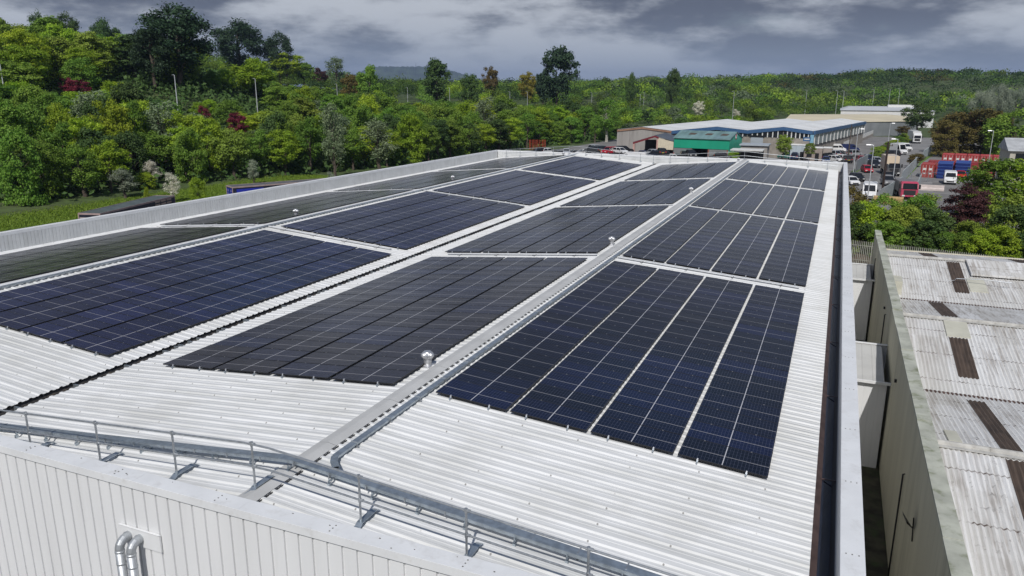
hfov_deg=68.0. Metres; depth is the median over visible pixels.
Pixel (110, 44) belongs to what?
tree
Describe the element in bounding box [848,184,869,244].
bush
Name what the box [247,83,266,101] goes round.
tree
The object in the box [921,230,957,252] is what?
bush
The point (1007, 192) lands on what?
tree
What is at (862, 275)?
link block
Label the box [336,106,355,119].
tree
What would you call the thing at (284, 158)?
tree
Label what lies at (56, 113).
tree
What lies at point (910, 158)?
tree
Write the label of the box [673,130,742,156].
green shed
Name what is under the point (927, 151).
palisade fence
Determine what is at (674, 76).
tree
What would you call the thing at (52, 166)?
tree
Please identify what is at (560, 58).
tree
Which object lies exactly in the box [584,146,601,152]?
scrap car
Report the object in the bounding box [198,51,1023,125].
woodland
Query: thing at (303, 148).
tree
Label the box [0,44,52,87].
tree
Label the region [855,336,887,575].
gap floor
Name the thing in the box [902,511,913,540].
torn sign
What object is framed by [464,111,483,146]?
tree
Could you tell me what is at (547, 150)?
scrap car
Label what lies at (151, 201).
curtain trailer
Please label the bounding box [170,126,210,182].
tree
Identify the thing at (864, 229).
bush
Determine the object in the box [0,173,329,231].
meadow grass
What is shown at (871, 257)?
earth bank
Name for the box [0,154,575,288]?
cable tray
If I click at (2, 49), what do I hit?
tree
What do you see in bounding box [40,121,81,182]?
tree
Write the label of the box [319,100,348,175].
tree
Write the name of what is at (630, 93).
tree
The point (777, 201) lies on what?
solar array
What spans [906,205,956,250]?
bush
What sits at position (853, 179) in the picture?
parked car
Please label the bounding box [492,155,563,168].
solar array
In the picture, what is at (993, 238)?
bush
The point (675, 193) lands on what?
solar array
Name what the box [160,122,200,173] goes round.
tree
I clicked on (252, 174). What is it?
tree
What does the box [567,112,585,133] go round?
tree
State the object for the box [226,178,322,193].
curtain trailer
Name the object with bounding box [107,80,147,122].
tree
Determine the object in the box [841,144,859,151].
parked van
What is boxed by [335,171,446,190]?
solar array
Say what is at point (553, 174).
conduit tray
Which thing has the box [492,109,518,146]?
tree
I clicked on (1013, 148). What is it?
pale house
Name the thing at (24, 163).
tree
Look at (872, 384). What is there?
link block
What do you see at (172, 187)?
tree
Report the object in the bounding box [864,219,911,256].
bush
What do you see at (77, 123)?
tree
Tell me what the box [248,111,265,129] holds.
tree
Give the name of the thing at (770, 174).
solar array
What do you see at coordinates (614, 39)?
sky
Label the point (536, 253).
conduit tray
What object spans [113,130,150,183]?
tree
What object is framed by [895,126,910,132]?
tree
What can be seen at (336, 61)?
tree
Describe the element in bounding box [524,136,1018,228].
yard
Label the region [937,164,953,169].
shipping container
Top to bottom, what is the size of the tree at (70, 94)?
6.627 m
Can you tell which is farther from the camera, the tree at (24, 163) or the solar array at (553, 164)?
the tree at (24, 163)
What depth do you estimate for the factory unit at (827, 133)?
214.89 m
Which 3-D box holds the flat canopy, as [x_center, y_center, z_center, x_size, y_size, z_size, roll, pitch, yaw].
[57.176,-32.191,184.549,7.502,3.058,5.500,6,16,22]
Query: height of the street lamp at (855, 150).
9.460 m
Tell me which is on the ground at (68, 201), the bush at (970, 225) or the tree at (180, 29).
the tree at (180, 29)
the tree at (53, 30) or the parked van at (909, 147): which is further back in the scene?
the parked van at (909, 147)
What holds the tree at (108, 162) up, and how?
on the ground at (68, 201)
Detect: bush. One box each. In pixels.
[728,151,739,157]
[804,143,816,154]
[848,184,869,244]
[849,201,873,256]
[850,200,887,253]
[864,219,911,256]
[865,193,907,248]
[870,146,883,156]
[883,204,928,249]
[894,136,904,142]
[895,193,940,247]
[899,133,909,142]
[901,219,951,252]
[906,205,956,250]
[913,192,949,216]
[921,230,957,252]
[948,219,982,252]
[948,231,982,254]
[954,189,1003,234]
[959,228,1004,255]
[978,223,1023,257]
[983,192,1023,254]
[987,204,1023,256]
[995,231,1023,258]
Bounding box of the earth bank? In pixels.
[852,230,972,263]
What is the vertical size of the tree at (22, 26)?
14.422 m
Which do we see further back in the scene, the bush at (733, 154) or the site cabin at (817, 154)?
the site cabin at (817, 154)
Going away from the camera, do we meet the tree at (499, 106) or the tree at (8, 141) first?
the tree at (8, 141)
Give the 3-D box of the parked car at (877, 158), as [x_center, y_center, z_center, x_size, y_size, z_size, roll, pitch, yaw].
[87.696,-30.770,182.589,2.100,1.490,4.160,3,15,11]
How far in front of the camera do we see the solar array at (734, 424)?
24.33 m
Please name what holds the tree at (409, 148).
on the ground at (68, 201)
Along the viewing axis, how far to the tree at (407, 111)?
198.36 m
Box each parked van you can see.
[624,152,646,154]
[833,144,845,151]
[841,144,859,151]
[861,181,877,198]
[889,143,907,154]
[898,142,912,150]
[943,170,957,184]
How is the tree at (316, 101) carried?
on the ground at (68, 201)
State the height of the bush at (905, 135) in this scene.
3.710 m
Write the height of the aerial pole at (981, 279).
0.163 m
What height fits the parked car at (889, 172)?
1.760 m
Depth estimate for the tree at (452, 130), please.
187.16 m
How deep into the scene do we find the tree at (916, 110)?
283.71 m
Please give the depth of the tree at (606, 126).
252.72 m
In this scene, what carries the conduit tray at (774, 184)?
on the warehouse
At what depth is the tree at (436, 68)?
314.73 m
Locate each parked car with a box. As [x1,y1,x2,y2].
[777,152,789,158]
[790,153,798,159]
[821,156,830,161]
[828,155,841,161]
[832,150,840,154]
[842,155,852,162]
[846,149,861,156]
[848,176,859,184]
[849,172,865,181]
[860,165,873,172]
[867,159,880,167]
[873,156,880,162]
[880,171,895,177]
[880,174,893,185]
[888,150,900,155]
[957,171,966,177]
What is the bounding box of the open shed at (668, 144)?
[633,133,674,153]
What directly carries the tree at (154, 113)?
on the ground at (68, 201)
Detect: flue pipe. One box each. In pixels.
[114,531,131,575]
[126,534,143,575]
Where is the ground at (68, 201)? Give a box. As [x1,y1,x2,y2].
[0,75,1023,565]
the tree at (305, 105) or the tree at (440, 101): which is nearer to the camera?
the tree at (305, 105)
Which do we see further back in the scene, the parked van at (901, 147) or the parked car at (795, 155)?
the parked van at (901, 147)
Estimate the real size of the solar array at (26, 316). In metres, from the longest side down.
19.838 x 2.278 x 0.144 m
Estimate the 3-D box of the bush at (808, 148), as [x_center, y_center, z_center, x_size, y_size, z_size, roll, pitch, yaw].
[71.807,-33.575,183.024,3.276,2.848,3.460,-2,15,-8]
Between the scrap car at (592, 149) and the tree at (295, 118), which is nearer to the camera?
the tree at (295, 118)
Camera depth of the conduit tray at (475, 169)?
89.00 m
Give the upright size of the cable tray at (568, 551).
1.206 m
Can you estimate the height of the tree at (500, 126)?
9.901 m
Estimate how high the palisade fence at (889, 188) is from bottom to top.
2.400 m
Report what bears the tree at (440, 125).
on the ground at (68, 201)
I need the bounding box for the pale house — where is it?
[996,138,1023,191]
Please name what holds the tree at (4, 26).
on the ground at (68, 201)
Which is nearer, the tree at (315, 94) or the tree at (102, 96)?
the tree at (102, 96)
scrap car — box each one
[532,147,543,150]
[543,148,552,151]
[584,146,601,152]
[600,146,615,153]
[613,147,627,153]
[616,146,633,151]
[647,150,664,155]
[657,148,666,155]
[685,149,696,156]
[714,152,731,157]
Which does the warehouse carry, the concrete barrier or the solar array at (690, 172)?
the solar array at (690, 172)
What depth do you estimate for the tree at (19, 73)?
149.24 m
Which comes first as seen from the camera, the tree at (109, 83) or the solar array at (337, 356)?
the solar array at (337, 356)
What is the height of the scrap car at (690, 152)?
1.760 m
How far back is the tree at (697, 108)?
406.33 m
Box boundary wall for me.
[844,130,872,143]
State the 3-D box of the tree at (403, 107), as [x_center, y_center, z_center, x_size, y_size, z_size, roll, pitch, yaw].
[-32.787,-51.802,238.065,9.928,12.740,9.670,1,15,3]
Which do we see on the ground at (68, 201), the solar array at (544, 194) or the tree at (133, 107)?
the tree at (133, 107)
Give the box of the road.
[869,138,932,223]
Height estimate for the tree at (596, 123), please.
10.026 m
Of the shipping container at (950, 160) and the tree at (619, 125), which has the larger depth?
the tree at (619, 125)
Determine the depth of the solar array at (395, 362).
28.80 m
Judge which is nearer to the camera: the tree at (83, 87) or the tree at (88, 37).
the tree at (83, 87)
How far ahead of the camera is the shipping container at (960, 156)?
174.90 m
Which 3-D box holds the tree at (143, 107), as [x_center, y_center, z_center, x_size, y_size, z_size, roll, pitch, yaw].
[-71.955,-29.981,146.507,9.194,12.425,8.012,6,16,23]
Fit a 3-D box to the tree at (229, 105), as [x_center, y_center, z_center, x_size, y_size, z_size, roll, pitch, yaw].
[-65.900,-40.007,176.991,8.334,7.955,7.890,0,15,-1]
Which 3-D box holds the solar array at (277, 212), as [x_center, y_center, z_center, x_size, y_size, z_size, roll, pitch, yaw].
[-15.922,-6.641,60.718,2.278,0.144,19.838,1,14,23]
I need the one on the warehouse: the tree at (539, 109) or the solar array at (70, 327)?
the solar array at (70, 327)
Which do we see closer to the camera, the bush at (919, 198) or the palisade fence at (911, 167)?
the bush at (919, 198)
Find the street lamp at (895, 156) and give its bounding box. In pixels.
[892,138,897,175]
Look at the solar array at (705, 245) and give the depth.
46.45 m
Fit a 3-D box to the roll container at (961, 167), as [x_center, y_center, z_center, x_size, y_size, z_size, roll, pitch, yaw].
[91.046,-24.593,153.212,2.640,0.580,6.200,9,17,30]
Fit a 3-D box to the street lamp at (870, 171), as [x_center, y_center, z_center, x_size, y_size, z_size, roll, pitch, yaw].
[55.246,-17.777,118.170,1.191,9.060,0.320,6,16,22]
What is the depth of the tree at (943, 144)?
207.54 m
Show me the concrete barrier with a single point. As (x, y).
(933, 187)
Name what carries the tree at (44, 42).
on the ground at (68, 201)
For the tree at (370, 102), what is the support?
on the ground at (68, 201)
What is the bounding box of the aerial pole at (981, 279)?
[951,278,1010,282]
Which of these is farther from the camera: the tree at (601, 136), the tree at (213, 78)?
the tree at (601, 136)
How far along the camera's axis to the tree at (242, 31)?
383.02 m
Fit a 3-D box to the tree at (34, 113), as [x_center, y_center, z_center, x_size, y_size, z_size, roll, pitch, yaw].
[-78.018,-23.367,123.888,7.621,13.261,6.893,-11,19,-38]
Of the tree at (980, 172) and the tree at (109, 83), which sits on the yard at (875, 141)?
the tree at (980, 172)
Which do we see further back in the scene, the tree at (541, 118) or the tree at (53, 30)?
the tree at (541, 118)
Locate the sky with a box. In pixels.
[0,0,1023,87]
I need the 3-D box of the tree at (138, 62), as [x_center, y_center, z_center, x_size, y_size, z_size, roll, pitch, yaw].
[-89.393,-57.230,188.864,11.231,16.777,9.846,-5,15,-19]
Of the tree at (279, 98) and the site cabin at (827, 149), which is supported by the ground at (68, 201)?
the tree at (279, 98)
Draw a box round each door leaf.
[921,165,927,176]
[927,165,933,176]
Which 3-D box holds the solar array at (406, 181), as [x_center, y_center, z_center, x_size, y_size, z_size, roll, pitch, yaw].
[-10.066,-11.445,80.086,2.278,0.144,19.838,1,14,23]
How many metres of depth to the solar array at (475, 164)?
98.34 m
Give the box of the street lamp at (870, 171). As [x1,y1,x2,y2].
[866,144,873,198]
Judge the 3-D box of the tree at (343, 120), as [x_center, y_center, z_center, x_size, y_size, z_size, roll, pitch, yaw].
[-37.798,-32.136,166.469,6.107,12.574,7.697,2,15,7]
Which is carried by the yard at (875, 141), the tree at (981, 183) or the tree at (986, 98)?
the tree at (981, 183)
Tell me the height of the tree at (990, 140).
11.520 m
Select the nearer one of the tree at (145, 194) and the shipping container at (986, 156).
the tree at (145, 194)
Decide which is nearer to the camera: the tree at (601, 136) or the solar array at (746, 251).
the solar array at (746, 251)
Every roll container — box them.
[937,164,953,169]
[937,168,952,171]
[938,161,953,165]
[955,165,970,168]
[956,160,970,165]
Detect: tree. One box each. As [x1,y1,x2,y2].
[0,17,13,45]
[0,27,52,67]
[0,43,9,78]
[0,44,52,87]
[0,60,43,95]
[0,80,27,106]
[0,99,32,183]
[0,128,50,206]
[0,151,27,196]
[3,80,40,102]
[8,32,57,84]
[10,23,40,33]
[10,83,51,134]
[10,104,52,178]
[13,138,67,192]
[18,92,68,137]
[19,103,53,141]
[22,139,72,199]
[25,15,82,59]
[27,8,45,26]
[29,91,75,117]
[34,102,76,170]
[38,23,81,53]
[39,34,72,73]
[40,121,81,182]
[46,36,80,82]
[55,10,81,32]
[57,77,77,92]
[59,57,102,92]
[60,46,105,80]
[60,143,105,196]
[61,91,81,116]
[66,115,104,178]
[67,90,110,127]
[73,30,111,71]
[73,116,114,138]
[73,126,124,182]
[74,80,91,92]
[75,97,127,155]
[83,37,121,76]
[85,92,111,101]
[85,139,131,192]
[88,98,133,147]
[89,17,121,37]
[99,89,125,104]
[100,80,132,102]
[104,33,129,74]
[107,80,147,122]
[107,168,139,197]
[108,33,150,79]
[113,99,150,171]
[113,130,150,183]
[116,100,152,153]
[127,24,173,90]
[129,1,219,89]
[132,130,173,167]
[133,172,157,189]
[141,100,177,169]
[142,161,162,178]
[143,187,149,197]
[144,98,162,105]
[146,110,179,158]
[154,101,183,129]
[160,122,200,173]
[162,39,200,82]
[162,172,180,195]
[167,113,205,142]
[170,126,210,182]
[188,101,211,116]
[188,177,206,199]
[192,114,225,174]
[197,105,212,118]
[202,99,217,115]
[203,70,222,89]
[204,130,233,159]
[205,17,266,67]
[207,127,252,178]
[211,99,246,128]
[218,69,236,88]
[227,112,248,132]
[227,112,255,131]
[228,57,277,101]
[237,130,262,158]
[245,129,272,173]
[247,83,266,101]
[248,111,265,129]
[248,159,258,182]
[256,109,288,129]
[256,110,295,169]
[257,85,289,110]
[261,30,294,83]
[263,129,305,174]
[266,52,303,85]
[267,81,281,87]
[267,90,290,103]
[268,111,298,160]
[270,100,300,122]
[276,86,291,99]
[287,85,314,112]
[287,91,314,132]
[287,113,305,159]
[291,84,321,114]
[291,97,320,117]
[293,115,325,170]
[294,126,317,164]
[295,62,314,83]
[309,87,325,97]
[312,68,328,81]
[313,113,331,151]
[314,93,336,111]
[314,98,323,117]
[315,123,344,171]
[319,93,346,113]
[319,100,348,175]
[324,56,345,89]
[332,113,352,152]
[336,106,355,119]
[340,73,357,95]
[340,94,362,115]
[341,128,369,169]
[348,103,376,160]
[352,126,374,165]
[353,64,383,91]
[356,93,381,114]
[357,90,381,111]
[358,117,399,168]
[370,90,398,111]
[370,126,404,166]
[373,106,395,130]
[381,136,403,163]
[382,113,405,146]
[393,112,428,163]
[395,102,417,113]
[396,119,421,158]
[399,105,426,119]
[405,109,430,155]
[413,124,441,160]
[416,105,433,117]
[421,57,452,101]
[425,118,450,158]
[426,102,456,119]
[431,99,456,120]
[433,100,452,116]
[442,120,463,157]
[444,110,470,156]
[453,100,474,123]
[457,119,477,127]
[459,73,479,103]
[459,122,482,152]
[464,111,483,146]
[469,96,496,123]
[472,123,497,151]
[474,96,495,124]
[476,121,495,147]
[481,67,498,96]
[486,119,511,149]
[491,101,514,119]
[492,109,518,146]
[493,98,520,111]
[497,117,524,148]
[511,106,531,140]
[516,112,537,147]
[517,71,536,100]
[518,105,533,113]
[530,121,549,146]
[532,106,548,136]
[533,111,553,136]
[534,68,547,104]
[536,45,580,104]
[544,110,559,137]
[547,120,570,144]
[551,107,574,131]
[559,116,583,142]
[560,99,580,116]
[564,117,583,136]
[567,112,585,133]
[575,106,594,136]
[587,105,602,126]
[588,114,601,142]
[593,116,615,139]
[597,97,621,141]
[607,113,625,132]
[625,72,636,107]
[665,68,681,120]
[692,101,704,114]
[733,109,740,115]
[775,135,793,159]
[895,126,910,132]
[900,101,935,130]
[906,155,914,164]
[908,153,925,163]
[927,111,982,153]
[930,119,960,156]
[932,128,959,152]
[937,183,993,232]
[951,107,1016,153]
[953,156,1023,215]
[964,177,1000,201]
[966,90,997,118]
[978,108,1023,154]
[979,114,1017,151]
[987,83,1015,112]
[993,158,1023,199]
[1005,87,1023,122]
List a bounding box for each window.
[748,131,782,137]
[784,131,809,137]
[813,124,864,143]
[1015,154,1023,160]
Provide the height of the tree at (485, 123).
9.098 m
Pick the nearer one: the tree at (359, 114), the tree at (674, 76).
the tree at (359, 114)
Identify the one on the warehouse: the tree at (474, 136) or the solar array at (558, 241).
the solar array at (558, 241)
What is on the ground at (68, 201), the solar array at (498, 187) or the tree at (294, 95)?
the tree at (294, 95)
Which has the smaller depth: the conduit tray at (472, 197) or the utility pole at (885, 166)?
the conduit tray at (472, 197)
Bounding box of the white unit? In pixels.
[840,105,934,127]
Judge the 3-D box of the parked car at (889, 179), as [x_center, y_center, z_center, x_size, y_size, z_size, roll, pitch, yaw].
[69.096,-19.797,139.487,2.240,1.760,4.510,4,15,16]
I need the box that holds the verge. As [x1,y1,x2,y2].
[893,151,933,195]
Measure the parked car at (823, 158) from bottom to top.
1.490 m
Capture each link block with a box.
[852,263,874,340]
[855,341,890,467]
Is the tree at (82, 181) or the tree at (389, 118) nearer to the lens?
the tree at (82, 181)
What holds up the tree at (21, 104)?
on the ground at (68, 201)
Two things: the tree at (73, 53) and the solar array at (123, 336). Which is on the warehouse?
the solar array at (123, 336)
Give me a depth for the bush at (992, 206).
84.50 m
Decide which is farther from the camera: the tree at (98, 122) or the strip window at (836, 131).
the strip window at (836, 131)
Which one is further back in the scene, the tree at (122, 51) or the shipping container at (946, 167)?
the tree at (122, 51)
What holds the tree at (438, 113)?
on the ground at (68, 201)
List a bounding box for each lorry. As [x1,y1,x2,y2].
[880,154,902,175]
[894,178,920,196]
[907,130,922,143]
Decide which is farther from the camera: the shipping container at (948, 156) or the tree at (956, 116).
the tree at (956, 116)
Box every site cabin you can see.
[790,144,805,159]
[803,146,822,160]
[823,147,832,160]
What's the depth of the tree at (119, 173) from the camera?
117.84 m
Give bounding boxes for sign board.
[803,137,810,140]
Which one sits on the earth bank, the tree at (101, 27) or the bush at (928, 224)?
the bush at (928, 224)
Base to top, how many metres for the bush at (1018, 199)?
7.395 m
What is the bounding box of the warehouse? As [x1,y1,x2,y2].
[0,150,865,575]
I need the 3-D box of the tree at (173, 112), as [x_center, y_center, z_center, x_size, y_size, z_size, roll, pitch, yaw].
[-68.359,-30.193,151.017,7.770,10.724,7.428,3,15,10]
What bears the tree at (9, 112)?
on the ground at (68, 201)
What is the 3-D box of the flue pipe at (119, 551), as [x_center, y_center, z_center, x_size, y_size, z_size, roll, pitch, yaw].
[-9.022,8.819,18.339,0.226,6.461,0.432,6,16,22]
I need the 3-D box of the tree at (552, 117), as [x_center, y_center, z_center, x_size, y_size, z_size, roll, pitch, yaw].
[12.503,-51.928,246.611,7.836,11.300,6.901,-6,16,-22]
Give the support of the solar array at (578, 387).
on the warehouse
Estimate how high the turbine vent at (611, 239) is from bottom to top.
0.528 m
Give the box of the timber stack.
[873,195,903,204]
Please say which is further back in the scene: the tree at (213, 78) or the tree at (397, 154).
the tree at (213, 78)
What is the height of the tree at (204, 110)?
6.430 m
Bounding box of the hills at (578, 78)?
[536,73,987,80]
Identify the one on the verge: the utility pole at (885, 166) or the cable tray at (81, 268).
the utility pole at (885, 166)
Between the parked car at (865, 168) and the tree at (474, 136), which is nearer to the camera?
the parked car at (865, 168)
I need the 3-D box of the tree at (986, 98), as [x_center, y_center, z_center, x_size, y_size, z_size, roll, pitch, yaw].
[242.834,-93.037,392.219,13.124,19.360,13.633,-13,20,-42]
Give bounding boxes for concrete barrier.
[919,184,944,190]
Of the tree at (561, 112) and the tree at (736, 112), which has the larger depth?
the tree at (736, 112)
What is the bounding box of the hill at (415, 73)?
[354,66,480,80]
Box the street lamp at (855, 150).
[853,128,863,171]
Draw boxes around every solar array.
[0,226,245,282]
[0,227,164,260]
[0,227,191,266]
[0,227,217,273]
[0,230,292,311]
[0,236,324,329]
[20,242,357,342]
[63,248,390,355]
[160,191,345,224]
[163,256,466,370]
[187,191,365,224]
[211,190,388,223]
[215,257,504,374]
[238,189,412,224]
[271,257,544,380]
[282,191,447,231]
[311,195,473,236]
[331,257,586,385]
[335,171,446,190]
[342,199,498,242]
[357,170,466,189]
[374,202,524,248]
[376,169,485,189]
[398,169,501,188]
[433,170,533,193]
[436,261,656,410]
[438,157,516,170]
[445,207,580,252]
[456,173,554,196]
[457,157,528,169]
[476,156,546,168]
[480,175,574,200]
[481,206,609,252]
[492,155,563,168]
[506,178,594,204]
[510,268,703,430]
[519,206,637,252]
[522,156,589,171]
[540,158,606,173]
[558,205,668,253]
[560,160,624,176]
[560,181,639,205]
[581,162,641,179]
[587,180,663,205]
[590,276,752,453]
[615,179,686,204]
[622,207,717,261]
[625,164,678,179]
[645,178,710,204]
[646,163,697,179]
[666,211,749,269]
[668,163,715,178]
[678,285,803,477]
[691,162,735,177]
[691,179,747,208]
[712,215,783,277]
[722,182,772,213]
[728,162,766,180]
[752,165,786,183]
[754,185,798,217]
[759,220,817,285]
[776,167,807,186]
[786,189,823,222]
[801,169,827,189]
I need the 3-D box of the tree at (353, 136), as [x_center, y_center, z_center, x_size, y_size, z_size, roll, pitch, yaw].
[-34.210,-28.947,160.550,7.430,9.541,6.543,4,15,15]
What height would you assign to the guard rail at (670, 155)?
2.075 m
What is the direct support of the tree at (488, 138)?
on the ground at (68, 201)
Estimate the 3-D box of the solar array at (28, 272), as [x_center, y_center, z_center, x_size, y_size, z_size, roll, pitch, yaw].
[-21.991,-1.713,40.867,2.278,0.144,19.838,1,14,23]
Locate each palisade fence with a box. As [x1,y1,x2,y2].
[851,240,1010,263]
[855,154,867,171]
[878,177,902,203]
[902,157,918,177]
[902,171,935,181]
[923,147,931,156]
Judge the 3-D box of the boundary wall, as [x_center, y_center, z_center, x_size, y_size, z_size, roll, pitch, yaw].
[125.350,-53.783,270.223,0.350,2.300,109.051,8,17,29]
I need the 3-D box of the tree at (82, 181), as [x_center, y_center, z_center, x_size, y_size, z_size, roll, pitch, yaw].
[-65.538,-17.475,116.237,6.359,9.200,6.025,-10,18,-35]
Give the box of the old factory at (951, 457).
[866,230,1023,575]
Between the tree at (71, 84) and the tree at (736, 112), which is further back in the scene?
the tree at (736, 112)
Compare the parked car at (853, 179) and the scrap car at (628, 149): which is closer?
the parked car at (853, 179)
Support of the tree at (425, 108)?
on the ground at (68, 201)
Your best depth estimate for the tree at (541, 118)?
239.40 m
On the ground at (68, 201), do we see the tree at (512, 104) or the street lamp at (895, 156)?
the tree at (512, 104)
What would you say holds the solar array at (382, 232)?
on the warehouse
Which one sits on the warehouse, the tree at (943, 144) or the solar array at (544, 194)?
the solar array at (544, 194)
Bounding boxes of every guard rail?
[0,409,677,575]
[504,146,837,169]
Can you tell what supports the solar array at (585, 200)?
on the warehouse
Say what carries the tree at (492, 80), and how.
on the ground at (68, 201)
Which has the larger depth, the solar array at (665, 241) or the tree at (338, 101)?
the tree at (338, 101)
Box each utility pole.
[848,125,851,154]
[881,141,892,188]
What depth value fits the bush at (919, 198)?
81.69 m
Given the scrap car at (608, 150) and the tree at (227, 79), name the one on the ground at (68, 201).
the tree at (227, 79)
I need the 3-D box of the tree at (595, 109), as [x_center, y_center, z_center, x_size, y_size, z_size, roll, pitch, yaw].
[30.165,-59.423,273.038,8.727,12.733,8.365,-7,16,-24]
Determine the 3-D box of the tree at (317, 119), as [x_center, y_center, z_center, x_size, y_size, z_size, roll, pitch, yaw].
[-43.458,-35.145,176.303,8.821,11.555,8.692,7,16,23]
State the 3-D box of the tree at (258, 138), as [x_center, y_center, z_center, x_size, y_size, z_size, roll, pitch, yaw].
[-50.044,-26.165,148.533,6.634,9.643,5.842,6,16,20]
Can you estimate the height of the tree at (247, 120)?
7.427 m
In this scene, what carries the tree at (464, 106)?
on the ground at (68, 201)
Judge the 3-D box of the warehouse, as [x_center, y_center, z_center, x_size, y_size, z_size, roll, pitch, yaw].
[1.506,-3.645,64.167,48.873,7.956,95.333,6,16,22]
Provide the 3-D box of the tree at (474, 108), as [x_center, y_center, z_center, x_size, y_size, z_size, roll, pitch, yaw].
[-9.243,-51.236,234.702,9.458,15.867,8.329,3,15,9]
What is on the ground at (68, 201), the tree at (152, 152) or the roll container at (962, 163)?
the tree at (152, 152)
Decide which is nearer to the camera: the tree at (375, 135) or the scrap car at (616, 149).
the tree at (375, 135)
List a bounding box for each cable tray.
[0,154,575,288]
[0,423,661,575]
[330,161,748,468]
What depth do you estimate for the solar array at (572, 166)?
93.45 m
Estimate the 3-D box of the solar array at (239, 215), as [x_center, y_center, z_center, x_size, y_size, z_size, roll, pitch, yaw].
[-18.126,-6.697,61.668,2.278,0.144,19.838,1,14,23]
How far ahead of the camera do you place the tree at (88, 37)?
184.95 m
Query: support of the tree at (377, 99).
on the ground at (68, 201)
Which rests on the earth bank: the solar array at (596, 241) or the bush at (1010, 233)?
the bush at (1010, 233)
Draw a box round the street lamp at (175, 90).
[172,74,177,110]
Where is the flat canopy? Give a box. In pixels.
[730,148,764,158]
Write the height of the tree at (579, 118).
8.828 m
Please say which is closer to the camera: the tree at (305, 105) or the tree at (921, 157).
the tree at (921, 157)
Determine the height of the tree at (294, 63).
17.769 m
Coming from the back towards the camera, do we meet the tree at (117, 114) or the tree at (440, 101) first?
the tree at (440, 101)
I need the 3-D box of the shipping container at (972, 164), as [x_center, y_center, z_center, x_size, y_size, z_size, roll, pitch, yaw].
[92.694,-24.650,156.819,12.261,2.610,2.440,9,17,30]
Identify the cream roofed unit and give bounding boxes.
[786,114,915,135]
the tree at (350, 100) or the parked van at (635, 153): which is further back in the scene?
the tree at (350, 100)
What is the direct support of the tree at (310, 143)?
on the ground at (68, 201)
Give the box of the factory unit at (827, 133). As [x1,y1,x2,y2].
[617,118,865,157]
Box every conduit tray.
[161,224,254,226]
[268,226,390,248]
[335,189,403,191]
[424,190,518,204]
[442,168,504,170]
[447,252,596,255]
[516,169,591,179]
[562,204,672,206]
[617,256,798,287]
[627,177,713,180]
[688,205,813,223]
[725,178,821,190]
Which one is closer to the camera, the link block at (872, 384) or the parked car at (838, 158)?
the link block at (872, 384)
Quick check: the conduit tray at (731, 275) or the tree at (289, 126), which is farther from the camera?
the tree at (289, 126)
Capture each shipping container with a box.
[920,162,936,177]
[928,160,994,174]
[929,159,981,162]
[942,153,954,160]
[954,153,966,160]
[967,154,979,161]
[980,154,992,161]
[992,155,998,161]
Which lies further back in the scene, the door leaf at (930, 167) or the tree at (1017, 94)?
the tree at (1017, 94)
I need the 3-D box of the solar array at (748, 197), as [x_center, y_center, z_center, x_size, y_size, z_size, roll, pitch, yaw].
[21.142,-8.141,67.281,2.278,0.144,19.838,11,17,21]
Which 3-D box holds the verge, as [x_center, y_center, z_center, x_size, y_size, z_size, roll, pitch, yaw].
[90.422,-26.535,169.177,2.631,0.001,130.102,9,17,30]
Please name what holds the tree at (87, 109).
on the ground at (68, 201)
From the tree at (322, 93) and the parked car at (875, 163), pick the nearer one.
the parked car at (875, 163)
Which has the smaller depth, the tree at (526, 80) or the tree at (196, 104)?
the tree at (196, 104)
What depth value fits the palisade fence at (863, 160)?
168.29 m
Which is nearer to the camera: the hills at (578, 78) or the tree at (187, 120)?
the tree at (187, 120)
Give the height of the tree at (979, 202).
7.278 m
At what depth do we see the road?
172.42 m
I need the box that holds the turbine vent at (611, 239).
[608,236,614,245]
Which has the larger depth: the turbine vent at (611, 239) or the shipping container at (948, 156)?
the shipping container at (948, 156)
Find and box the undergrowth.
[0,62,653,204]
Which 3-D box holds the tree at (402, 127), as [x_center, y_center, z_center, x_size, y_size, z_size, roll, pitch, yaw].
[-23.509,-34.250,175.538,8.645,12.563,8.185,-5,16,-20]
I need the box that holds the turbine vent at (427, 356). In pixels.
[421,350,434,367]
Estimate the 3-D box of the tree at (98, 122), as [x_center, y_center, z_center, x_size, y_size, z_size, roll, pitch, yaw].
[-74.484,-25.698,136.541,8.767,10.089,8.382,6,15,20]
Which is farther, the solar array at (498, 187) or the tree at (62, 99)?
the tree at (62, 99)
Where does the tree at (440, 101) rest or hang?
on the ground at (68, 201)
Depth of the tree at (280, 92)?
198.41 m
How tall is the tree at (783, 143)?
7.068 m
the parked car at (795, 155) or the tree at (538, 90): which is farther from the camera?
the tree at (538, 90)
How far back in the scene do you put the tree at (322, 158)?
157.12 m
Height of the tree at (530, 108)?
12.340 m
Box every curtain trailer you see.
[78,195,175,218]
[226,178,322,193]
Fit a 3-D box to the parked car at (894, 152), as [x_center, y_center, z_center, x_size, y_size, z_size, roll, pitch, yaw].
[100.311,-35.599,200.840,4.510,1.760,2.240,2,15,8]
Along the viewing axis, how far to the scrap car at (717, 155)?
177.99 m
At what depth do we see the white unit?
378.70 m
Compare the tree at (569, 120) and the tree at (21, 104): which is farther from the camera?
the tree at (569, 120)
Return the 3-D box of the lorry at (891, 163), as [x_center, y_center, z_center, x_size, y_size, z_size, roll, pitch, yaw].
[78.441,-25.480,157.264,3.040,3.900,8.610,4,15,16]
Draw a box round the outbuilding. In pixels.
[739,143,770,158]

